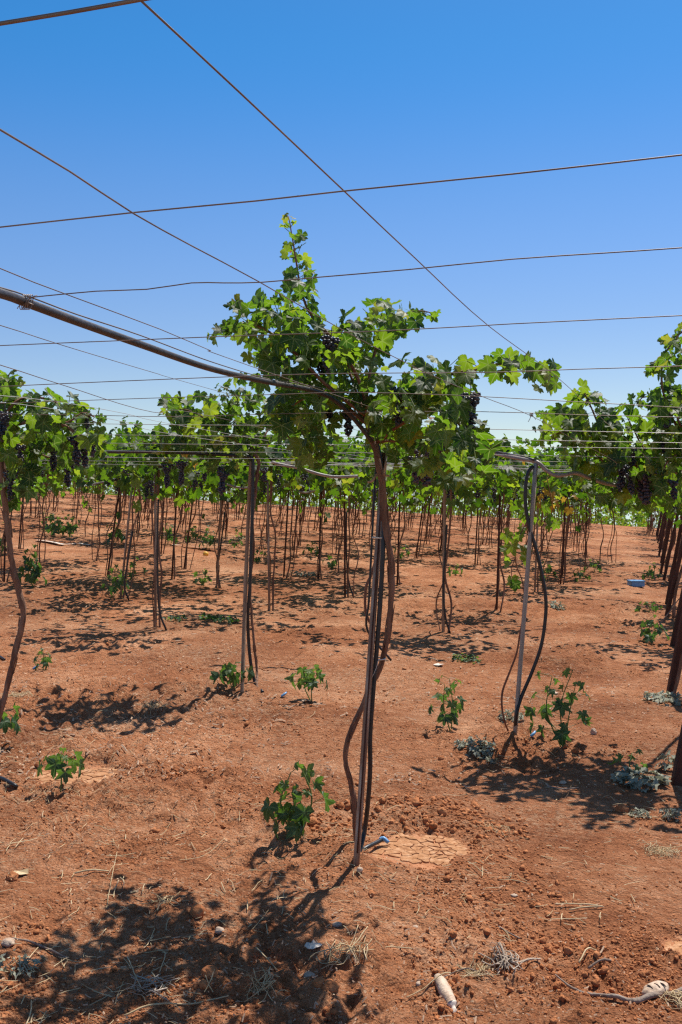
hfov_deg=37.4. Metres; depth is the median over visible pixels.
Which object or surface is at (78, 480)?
grape vine
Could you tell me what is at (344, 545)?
vine stake
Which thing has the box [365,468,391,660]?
irrigation hose
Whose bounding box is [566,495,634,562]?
grape vine
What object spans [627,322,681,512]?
grape vine
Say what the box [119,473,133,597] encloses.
vine stake
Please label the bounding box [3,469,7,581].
vine stake
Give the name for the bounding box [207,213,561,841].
grape vine
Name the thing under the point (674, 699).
dry weed
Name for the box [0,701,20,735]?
seedling
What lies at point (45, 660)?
seedling
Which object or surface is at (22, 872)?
dry leaf
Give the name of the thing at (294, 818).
seedling
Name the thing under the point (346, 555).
irrigation hose
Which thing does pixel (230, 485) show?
water pipe
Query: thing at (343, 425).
trellis wire
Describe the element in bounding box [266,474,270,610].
vine stake
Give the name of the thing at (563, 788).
twig
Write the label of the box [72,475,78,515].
grape vine
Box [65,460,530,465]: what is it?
trellis wire
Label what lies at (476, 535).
vine stake
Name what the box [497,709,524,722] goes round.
dry weed
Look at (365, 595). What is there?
dry cane
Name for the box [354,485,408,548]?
grape vine
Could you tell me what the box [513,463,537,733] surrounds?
trellis post
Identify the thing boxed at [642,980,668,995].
slotted block
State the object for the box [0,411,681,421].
trellis wire
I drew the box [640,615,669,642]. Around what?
seedling
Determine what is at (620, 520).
canopy
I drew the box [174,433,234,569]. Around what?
grape vine
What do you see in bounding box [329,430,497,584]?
grape vine
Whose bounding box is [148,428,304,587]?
grape vine
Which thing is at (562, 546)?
vine stake
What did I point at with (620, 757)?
seedling
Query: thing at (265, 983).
grass mat
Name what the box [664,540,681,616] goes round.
leaning post
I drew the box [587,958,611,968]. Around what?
twig
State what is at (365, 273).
trellis wire
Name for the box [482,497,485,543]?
vine stake
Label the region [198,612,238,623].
grass tuft
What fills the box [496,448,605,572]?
grape vine
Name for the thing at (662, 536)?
leaning post
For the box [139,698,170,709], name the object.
grass mat
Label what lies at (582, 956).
straw stalk
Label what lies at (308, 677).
seedling
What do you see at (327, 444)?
trellis wire
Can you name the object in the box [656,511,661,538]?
leaning post
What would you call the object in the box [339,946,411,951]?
straw stalk
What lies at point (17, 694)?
mud
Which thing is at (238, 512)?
grape vine
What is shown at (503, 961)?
root tangle
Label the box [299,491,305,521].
grape vine
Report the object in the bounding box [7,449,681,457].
trellis wire
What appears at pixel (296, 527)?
vine stake
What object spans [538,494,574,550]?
grape vine
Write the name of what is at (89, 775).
cracked mud
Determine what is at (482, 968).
grass mat
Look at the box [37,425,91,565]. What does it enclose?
grape vine
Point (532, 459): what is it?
irrigation hose
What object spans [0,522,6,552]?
seedling
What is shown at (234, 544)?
seedling
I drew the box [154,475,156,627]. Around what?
vine stake
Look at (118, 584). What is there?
seedling
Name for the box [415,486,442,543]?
grape vine
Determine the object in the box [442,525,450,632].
irrigation hose
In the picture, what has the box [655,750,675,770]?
dry weed
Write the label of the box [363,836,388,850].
drip stub
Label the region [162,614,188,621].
grass tuft
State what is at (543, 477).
grape vine
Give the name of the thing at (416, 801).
soil clods
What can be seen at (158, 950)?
straw stalk
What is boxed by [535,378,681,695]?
grape vine
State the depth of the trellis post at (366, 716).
4.30 m
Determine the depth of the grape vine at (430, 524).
28.02 m
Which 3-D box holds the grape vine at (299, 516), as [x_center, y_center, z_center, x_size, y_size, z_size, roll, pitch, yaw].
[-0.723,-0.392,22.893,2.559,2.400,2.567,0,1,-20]
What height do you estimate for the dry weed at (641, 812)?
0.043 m
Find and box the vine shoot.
[536,478,577,526]
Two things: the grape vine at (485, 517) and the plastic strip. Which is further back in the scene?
the grape vine at (485, 517)
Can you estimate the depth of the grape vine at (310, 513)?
27.50 m
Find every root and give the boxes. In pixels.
[136,975,166,991]
[510,958,540,963]
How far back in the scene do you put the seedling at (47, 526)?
22.26 m
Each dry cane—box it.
[364,563,373,622]
[501,595,528,730]
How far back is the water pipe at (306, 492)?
14.98 m
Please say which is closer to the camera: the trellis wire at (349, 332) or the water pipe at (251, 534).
the trellis wire at (349, 332)
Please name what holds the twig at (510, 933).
on the ground
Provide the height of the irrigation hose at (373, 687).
1.855 m
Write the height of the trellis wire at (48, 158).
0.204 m
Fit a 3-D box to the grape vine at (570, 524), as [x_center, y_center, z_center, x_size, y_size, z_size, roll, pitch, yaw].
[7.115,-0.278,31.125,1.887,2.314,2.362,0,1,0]
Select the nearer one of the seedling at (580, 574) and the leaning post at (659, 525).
the seedling at (580, 574)
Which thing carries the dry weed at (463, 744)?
on the ground
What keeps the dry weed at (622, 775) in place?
on the ground
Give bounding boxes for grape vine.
[0,370,106,721]
[0,427,74,581]
[17,430,83,548]
[34,476,43,517]
[36,415,163,575]
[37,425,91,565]
[43,471,64,523]
[46,431,58,511]
[49,423,269,627]
[59,430,152,560]
[60,427,223,597]
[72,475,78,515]
[75,487,81,526]
[79,427,116,536]
[105,420,275,578]
[116,426,372,610]
[122,438,128,523]
[129,372,271,686]
[134,427,142,540]
[136,489,143,530]
[141,499,153,528]
[143,440,149,519]
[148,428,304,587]
[150,489,153,543]
[157,421,182,553]
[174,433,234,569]
[180,486,188,529]
[200,493,204,534]
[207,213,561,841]
[212,491,217,515]
[215,497,225,521]
[221,488,229,530]
[226,480,236,538]
[233,442,339,578]
[234,489,240,519]
[236,481,246,536]
[239,448,327,557]
[247,479,286,549]
[258,432,371,578]
[269,437,412,597]
[273,486,295,536]
[276,486,286,523]
[284,473,318,545]
[290,438,390,571]
[297,447,397,553]
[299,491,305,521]
[306,492,313,532]
[306,494,311,514]
[313,485,322,530]
[328,426,553,632]
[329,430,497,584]
[333,488,351,540]
[341,487,366,537]
[350,451,432,514]
[352,484,415,547]
[352,493,361,534]
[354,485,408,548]
[370,485,413,529]
[401,475,474,558]
[406,491,413,527]
[407,483,487,550]
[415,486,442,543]
[424,498,434,538]
[432,496,442,534]
[461,438,589,610]
[465,492,488,549]
[467,445,602,592]
[469,481,506,564]
[473,486,513,547]
[480,497,487,527]
[481,492,492,544]
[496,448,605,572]
[496,497,509,540]
[497,448,547,553]
[502,499,510,532]
[505,442,616,583]
[520,454,536,558]
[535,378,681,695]
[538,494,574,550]
[541,491,596,557]
[565,500,572,538]
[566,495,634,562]
[568,498,578,544]
[570,477,616,568]
[573,497,630,551]
[583,493,604,563]
[592,492,681,573]
[615,441,681,527]
[616,462,681,617]
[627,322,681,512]
[636,495,675,569]
[645,508,656,535]
[646,514,651,532]
[660,505,675,562]
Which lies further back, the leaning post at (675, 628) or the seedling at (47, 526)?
the seedling at (47, 526)
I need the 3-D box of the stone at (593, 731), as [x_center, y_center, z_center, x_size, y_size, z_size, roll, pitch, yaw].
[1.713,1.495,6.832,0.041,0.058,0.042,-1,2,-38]
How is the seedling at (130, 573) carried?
on the ground
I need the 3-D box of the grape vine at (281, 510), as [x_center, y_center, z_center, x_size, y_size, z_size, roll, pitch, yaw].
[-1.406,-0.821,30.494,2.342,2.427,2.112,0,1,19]
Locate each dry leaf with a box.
[8,869,28,874]
[304,940,321,948]
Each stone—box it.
[1,938,14,946]
[215,926,223,934]
[303,971,314,976]
[332,922,341,926]
[590,728,596,734]
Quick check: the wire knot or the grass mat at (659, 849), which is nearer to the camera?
the wire knot
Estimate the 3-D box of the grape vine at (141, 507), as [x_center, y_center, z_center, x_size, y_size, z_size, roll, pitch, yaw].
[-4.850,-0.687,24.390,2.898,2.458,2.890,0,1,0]
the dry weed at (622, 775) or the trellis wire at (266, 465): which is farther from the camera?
the trellis wire at (266, 465)
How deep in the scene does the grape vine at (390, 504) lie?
21.99 m
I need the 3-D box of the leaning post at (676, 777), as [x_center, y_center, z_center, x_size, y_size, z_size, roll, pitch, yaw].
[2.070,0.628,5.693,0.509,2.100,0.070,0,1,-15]
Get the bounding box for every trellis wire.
[0,0,148,25]
[0,128,616,465]
[0,154,681,227]
[0,268,570,468]
[0,315,681,345]
[0,325,504,467]
[0,365,402,461]
[0,366,681,386]
[0,392,681,407]
[0,395,398,462]
[0,402,402,464]
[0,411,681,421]
[7,422,681,433]
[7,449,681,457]
[15,454,569,471]
[16,433,676,442]
[16,455,571,470]
[28,247,681,297]
[42,463,556,469]
[44,456,554,461]
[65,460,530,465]
[118,443,681,448]
[141,2,649,465]
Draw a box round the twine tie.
[367,461,388,482]
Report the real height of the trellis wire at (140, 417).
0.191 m
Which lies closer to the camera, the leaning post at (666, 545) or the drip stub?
the drip stub
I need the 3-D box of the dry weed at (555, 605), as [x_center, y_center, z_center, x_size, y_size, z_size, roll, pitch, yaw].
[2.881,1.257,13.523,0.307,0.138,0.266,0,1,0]
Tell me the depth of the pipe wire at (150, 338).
2.66 m
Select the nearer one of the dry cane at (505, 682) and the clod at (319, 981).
the clod at (319, 981)
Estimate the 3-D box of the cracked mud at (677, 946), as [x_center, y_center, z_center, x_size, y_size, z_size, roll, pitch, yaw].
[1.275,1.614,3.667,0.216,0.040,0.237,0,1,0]
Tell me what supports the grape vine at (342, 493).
on the ground
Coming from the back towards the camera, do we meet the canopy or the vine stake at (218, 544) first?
the canopy
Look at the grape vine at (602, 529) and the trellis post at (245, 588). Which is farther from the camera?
the grape vine at (602, 529)
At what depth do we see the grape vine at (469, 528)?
24.04 m
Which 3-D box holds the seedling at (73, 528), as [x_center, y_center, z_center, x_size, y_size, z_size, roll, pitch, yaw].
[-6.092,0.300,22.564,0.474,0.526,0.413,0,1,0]
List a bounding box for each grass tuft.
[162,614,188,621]
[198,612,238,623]
[451,653,480,663]
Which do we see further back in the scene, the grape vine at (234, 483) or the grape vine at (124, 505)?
the grape vine at (124, 505)
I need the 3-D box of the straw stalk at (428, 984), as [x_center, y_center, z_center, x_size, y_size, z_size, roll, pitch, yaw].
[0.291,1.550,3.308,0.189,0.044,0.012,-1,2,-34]
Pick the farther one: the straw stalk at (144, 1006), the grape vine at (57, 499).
the grape vine at (57, 499)
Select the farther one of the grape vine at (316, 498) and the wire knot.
the grape vine at (316, 498)
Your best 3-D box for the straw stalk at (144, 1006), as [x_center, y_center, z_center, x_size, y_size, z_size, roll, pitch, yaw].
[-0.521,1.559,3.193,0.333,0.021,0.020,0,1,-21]
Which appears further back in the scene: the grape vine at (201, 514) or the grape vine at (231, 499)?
the grape vine at (201, 514)
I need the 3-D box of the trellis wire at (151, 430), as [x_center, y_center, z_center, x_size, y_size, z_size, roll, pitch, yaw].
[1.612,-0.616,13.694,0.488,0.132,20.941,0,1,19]
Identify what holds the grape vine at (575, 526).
on the ground
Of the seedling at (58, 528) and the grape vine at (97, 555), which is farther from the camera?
the seedling at (58, 528)
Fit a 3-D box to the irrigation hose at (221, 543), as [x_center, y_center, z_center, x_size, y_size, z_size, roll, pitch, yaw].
[-1.739,0.551,14.627,0.125,1.104,0.022,0,1,0]
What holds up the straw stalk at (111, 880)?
on the ground
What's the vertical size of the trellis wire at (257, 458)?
0.169 m
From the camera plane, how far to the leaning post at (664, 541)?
23.79 m
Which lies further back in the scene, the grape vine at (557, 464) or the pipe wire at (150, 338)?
the grape vine at (557, 464)
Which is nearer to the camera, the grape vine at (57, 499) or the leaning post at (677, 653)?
the leaning post at (677, 653)
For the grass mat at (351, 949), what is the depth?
3.49 m
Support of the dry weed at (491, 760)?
on the ground
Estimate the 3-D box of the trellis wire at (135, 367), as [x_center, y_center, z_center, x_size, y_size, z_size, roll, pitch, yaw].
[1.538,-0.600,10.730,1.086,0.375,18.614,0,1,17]
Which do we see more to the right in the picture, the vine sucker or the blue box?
the blue box
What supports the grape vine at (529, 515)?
on the ground
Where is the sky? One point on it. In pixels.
(376, 93)
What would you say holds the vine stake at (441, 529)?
on the ground
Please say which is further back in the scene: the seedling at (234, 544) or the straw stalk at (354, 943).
the seedling at (234, 544)
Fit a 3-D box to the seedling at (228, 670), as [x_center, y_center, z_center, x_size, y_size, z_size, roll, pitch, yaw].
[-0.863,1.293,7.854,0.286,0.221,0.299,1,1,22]
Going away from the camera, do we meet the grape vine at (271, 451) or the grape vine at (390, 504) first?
the grape vine at (271, 451)
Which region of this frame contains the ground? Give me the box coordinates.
[0,491,681,1023]
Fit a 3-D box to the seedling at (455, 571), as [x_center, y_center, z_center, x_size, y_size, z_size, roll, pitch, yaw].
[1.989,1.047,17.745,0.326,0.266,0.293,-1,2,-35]
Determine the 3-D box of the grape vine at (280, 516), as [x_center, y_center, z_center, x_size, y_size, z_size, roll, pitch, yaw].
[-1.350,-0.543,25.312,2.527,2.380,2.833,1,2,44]
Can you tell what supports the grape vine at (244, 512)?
on the ground
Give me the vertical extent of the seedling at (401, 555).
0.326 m
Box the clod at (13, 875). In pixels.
[6,871,18,881]
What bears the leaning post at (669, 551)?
on the ground
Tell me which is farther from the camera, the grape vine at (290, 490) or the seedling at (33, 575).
the grape vine at (290, 490)
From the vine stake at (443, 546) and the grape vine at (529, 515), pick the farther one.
the grape vine at (529, 515)
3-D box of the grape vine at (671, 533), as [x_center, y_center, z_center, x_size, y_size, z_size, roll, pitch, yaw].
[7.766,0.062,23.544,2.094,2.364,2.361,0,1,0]
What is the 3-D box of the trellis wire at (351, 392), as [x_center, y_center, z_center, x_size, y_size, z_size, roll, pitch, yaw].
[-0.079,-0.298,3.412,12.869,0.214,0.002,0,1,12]
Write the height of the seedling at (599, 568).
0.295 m
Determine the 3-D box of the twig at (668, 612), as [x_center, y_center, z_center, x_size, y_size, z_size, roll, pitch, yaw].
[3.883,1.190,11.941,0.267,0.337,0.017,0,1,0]
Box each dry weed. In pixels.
[0,948,45,979]
[290,569,316,576]
[453,736,475,748]
[465,733,496,758]
[486,756,497,763]
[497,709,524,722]
[548,600,565,610]
[610,766,670,791]
[628,807,651,817]
[642,689,681,705]
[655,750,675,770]
[658,807,680,821]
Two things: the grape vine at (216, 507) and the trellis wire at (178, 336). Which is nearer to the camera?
the trellis wire at (178, 336)
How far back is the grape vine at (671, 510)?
15.01 m
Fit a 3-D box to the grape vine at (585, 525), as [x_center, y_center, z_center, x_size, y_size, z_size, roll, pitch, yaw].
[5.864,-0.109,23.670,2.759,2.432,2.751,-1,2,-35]
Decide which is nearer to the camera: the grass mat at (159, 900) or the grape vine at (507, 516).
the grass mat at (159, 900)
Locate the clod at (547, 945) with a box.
[544,943,553,950]
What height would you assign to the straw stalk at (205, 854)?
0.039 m
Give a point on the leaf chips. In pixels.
(330, 902)
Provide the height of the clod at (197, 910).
0.067 m
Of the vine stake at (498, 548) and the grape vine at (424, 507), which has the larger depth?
the grape vine at (424, 507)
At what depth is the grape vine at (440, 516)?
23.45 m
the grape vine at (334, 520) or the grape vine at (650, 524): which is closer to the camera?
the grape vine at (334, 520)
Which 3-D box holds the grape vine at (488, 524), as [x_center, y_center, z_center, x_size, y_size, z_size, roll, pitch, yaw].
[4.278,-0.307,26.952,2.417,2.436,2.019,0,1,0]
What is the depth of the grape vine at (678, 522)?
10.99 m
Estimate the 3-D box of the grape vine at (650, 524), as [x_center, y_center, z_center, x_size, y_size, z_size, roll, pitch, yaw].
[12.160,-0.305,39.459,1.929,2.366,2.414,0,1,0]
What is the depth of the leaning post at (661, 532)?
29.67 m
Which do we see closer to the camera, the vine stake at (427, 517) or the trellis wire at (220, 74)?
the trellis wire at (220, 74)
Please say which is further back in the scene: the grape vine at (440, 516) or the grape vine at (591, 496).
the grape vine at (440, 516)
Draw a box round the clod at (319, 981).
[313,976,324,987]
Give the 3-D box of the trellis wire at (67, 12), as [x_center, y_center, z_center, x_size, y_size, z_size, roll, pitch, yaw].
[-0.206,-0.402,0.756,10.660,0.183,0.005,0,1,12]
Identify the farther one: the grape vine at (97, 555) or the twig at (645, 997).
the grape vine at (97, 555)
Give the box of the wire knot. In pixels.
[17,294,36,309]
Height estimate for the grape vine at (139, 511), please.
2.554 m
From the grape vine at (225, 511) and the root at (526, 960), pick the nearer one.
the root at (526, 960)
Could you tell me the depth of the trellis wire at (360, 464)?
10.64 m
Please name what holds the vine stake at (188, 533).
on the ground
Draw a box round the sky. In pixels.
[0,0,681,526]
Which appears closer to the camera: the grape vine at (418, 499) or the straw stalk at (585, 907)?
the straw stalk at (585, 907)
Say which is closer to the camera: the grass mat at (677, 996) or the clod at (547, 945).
the grass mat at (677, 996)
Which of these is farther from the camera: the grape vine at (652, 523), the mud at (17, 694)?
the grape vine at (652, 523)
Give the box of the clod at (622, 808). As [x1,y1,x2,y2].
[614,804,628,812]
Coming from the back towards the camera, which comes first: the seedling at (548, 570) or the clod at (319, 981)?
the seedling at (548, 570)
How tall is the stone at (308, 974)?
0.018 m
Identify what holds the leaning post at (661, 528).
on the ground
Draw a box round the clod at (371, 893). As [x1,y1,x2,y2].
[368,890,374,896]
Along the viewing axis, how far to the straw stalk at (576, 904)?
3.95 m
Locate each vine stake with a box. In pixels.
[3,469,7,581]
[18,498,22,548]
[107,487,119,574]
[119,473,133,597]
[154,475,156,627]
[160,497,164,553]
[171,493,176,578]
[183,502,192,568]
[216,500,221,587]
[225,489,228,538]
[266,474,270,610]
[283,480,289,576]
[293,496,298,557]
[298,496,302,545]
[314,483,319,529]
[318,491,321,578]
[343,465,345,596]
[396,481,400,584]
[416,503,423,558]
[425,496,430,537]
[440,509,442,550]
[442,489,445,631]
[474,493,478,564]
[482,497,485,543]
[496,482,500,609]
[534,486,539,591]
[560,497,566,583]
[562,516,565,574]
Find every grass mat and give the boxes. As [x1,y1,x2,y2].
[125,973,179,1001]
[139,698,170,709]
[141,892,180,913]
[244,966,279,1001]
[308,926,383,969]
[454,952,498,980]
[472,820,513,836]
[638,840,681,858]
[658,990,681,1009]
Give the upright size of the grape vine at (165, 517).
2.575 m
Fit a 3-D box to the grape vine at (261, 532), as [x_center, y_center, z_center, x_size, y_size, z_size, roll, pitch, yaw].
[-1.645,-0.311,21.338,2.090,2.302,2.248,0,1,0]
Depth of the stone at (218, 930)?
3.73 m
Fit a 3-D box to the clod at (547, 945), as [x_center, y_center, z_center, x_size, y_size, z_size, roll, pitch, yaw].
[0.747,1.567,3.620,0.036,0.031,0.031,0,1,0]
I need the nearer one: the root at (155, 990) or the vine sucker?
the root at (155, 990)
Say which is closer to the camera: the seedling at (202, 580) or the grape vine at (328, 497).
the seedling at (202, 580)
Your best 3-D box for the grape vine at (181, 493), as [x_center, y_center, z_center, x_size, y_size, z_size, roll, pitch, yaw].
[-2.198,-0.172,15.267,2.818,2.425,2.370,-1,1,-22]
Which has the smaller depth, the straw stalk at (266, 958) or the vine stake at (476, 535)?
the straw stalk at (266, 958)
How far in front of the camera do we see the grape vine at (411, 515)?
33.15 m
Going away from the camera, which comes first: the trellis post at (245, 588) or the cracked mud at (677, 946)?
the cracked mud at (677, 946)
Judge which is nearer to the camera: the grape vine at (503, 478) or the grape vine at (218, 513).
the grape vine at (503, 478)
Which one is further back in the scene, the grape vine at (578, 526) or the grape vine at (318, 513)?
the grape vine at (318, 513)
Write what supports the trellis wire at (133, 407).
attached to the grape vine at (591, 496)
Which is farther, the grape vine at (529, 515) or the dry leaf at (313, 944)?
the grape vine at (529, 515)
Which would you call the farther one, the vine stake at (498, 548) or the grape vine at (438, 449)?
the vine stake at (498, 548)
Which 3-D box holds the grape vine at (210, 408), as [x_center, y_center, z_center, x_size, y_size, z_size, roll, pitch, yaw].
[-1.139,0.150,8.280,1.360,2.595,1.202,0,1,0]
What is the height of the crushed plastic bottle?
0.060 m
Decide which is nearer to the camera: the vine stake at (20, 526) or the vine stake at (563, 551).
the vine stake at (563, 551)
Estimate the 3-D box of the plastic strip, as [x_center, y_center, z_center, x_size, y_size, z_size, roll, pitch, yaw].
[-5.727,0.626,20.767,0.980,0.116,0.773,1,2,33]
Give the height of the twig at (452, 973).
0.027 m
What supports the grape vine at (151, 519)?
on the ground
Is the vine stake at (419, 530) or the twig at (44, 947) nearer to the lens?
the twig at (44, 947)
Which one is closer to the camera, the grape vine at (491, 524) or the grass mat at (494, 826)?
the grass mat at (494, 826)
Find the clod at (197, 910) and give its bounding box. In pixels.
[189,903,204,918]
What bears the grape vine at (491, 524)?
on the ground
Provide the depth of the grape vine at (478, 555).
20.66 m
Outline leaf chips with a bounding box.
[0,572,681,1023]
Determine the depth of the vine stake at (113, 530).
15.29 m
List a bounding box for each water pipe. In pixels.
[0,288,373,442]
[108,450,263,691]
[227,484,247,488]
[271,461,357,477]
[294,489,314,493]
[494,453,615,486]
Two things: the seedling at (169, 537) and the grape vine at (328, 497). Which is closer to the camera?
the grape vine at (328, 497)
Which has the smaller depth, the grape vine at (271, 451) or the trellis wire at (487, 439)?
the trellis wire at (487, 439)
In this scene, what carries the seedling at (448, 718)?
on the ground
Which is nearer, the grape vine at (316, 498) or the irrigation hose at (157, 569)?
the irrigation hose at (157, 569)
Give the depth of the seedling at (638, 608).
13.45 m
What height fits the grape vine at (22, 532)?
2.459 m
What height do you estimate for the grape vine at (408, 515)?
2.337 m
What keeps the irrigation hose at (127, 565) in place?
on the ground
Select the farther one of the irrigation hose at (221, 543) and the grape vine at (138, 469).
the irrigation hose at (221, 543)
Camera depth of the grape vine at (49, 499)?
24.68 m
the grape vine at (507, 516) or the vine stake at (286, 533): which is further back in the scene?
the grape vine at (507, 516)
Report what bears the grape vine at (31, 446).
on the ground
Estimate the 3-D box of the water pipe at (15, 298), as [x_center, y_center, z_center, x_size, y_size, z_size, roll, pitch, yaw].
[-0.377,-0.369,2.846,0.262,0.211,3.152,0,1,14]
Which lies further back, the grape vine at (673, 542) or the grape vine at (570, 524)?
the grape vine at (570, 524)
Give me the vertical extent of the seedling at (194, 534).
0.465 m
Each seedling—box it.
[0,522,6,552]
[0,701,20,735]
[17,544,46,586]
[33,648,51,669]
[37,747,84,791]
[41,511,64,535]
[50,511,73,536]
[60,514,79,532]
[100,564,129,598]
[104,522,125,545]
[120,557,147,579]
[160,523,177,545]
[185,526,201,541]
[192,569,211,585]
[199,525,215,548]
[209,662,254,688]
[228,528,244,547]
[254,547,266,562]
[260,761,335,842]
[284,664,327,701]
[302,542,318,555]
[322,555,336,568]
[394,546,409,558]
[428,675,466,730]
[446,564,462,575]
[523,667,591,746]
[539,561,557,580]
[573,569,590,581]
[583,559,601,571]
[608,749,647,771]
[635,601,662,612]
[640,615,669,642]
[642,562,660,579]
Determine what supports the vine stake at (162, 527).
on the ground
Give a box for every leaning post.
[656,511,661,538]
[657,513,664,542]
[658,512,665,547]
[658,512,666,555]
[659,511,672,573]
[660,519,669,562]
[663,514,678,579]
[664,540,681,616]
[665,516,681,603]
[666,609,681,691]
[670,588,681,645]
[670,725,681,785]
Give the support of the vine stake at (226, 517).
on the ground
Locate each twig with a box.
[12,937,67,958]
[416,968,478,980]
[498,926,519,938]
[547,786,578,789]
[555,974,681,1003]
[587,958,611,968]
[658,599,678,624]
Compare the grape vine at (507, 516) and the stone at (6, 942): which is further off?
the grape vine at (507, 516)
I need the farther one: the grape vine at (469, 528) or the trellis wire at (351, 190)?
the grape vine at (469, 528)
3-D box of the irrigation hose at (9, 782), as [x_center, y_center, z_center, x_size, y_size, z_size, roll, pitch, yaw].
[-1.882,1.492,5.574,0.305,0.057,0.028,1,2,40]
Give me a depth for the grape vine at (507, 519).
28.75 m
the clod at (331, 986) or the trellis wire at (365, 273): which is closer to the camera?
the trellis wire at (365, 273)
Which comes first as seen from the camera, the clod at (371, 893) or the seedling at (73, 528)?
the clod at (371, 893)
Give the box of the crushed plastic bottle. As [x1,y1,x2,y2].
[434,973,456,1012]
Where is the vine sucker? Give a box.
[499,500,561,592]
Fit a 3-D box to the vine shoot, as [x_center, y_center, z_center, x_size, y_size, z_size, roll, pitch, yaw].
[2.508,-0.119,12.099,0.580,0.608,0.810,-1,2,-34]
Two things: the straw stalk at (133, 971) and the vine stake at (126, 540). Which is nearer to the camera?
the straw stalk at (133, 971)
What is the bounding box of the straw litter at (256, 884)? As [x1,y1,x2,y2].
[0,558,681,1023]
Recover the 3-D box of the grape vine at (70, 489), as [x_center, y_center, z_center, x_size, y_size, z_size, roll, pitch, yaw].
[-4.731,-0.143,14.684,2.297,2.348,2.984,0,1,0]
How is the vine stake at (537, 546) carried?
on the ground
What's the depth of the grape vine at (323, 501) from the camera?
16.28 m
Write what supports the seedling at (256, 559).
on the ground
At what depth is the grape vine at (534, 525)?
22.78 m
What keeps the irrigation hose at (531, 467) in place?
attached to the trellis post at (526, 587)
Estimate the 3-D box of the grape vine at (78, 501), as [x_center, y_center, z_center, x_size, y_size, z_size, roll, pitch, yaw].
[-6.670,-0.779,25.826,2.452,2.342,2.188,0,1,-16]
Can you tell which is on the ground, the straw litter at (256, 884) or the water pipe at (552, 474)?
the straw litter at (256, 884)
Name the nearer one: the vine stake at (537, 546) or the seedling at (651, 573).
the vine stake at (537, 546)
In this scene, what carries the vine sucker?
hanging from the trellis post at (526, 587)
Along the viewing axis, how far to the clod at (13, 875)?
4.17 m
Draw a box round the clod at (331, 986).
[321,979,339,994]
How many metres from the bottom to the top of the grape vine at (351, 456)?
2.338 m
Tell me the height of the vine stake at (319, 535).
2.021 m
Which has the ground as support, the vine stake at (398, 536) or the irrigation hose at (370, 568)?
the vine stake at (398, 536)
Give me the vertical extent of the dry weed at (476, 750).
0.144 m
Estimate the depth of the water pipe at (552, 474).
6.48 m
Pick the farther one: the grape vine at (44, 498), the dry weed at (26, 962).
the grape vine at (44, 498)
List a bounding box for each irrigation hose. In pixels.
[0,776,17,787]
[124,531,132,599]
[156,499,166,630]
[218,512,225,587]
[346,512,352,596]
[360,444,384,851]
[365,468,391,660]
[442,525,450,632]
[495,451,535,460]
[514,465,547,725]
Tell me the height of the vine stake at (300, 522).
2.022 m
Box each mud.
[0,690,39,697]
[29,767,117,784]
[369,833,469,865]
[664,938,681,954]
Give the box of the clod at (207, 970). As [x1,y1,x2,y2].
[201,965,217,978]
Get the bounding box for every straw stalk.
[75,869,108,873]
[106,845,118,907]
[124,996,228,1015]
[127,956,141,988]
[144,950,165,971]
[181,838,224,859]
[255,947,277,970]
[335,926,367,963]
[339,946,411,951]
[406,972,450,997]
[555,903,597,905]
[569,905,602,910]
[578,947,596,962]
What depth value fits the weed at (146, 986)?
3.30 m
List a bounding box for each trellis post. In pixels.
[240,461,250,691]
[353,453,386,866]
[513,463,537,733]
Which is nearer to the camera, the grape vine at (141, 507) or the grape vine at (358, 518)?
the grape vine at (141, 507)
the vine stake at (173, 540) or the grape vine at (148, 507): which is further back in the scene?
the grape vine at (148, 507)
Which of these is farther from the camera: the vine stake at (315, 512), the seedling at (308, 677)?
the vine stake at (315, 512)
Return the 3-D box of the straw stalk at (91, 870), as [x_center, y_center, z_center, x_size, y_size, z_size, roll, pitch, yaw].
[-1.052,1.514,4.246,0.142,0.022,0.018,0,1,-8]
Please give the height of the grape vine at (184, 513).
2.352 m
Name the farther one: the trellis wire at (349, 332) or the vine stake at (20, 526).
the vine stake at (20, 526)
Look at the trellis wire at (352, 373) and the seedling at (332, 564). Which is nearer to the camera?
the trellis wire at (352, 373)
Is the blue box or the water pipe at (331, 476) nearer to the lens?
the water pipe at (331, 476)
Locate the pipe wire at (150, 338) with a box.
[0,287,404,408]
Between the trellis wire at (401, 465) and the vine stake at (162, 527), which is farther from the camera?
the vine stake at (162, 527)
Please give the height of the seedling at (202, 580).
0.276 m
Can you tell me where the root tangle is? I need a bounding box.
[478,942,528,973]
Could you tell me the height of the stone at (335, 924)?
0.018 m
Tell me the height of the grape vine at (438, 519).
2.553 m
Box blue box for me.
[627,580,644,586]
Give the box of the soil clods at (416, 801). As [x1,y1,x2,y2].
[0,591,681,1023]
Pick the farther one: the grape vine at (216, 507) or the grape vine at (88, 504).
the grape vine at (216, 507)
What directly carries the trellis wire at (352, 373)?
attached to the trellis wire at (133, 407)
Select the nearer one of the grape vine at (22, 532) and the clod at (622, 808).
the clod at (622, 808)
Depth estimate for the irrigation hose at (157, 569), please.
10.70 m
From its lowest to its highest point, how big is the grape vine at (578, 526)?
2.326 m
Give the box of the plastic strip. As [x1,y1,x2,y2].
[41,540,88,544]
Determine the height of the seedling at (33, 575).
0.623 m
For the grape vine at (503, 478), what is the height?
2.361 m
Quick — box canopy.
[42,471,679,527]
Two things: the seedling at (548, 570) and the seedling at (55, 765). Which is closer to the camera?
the seedling at (55, 765)
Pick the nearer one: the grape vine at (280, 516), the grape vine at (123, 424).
the grape vine at (123, 424)

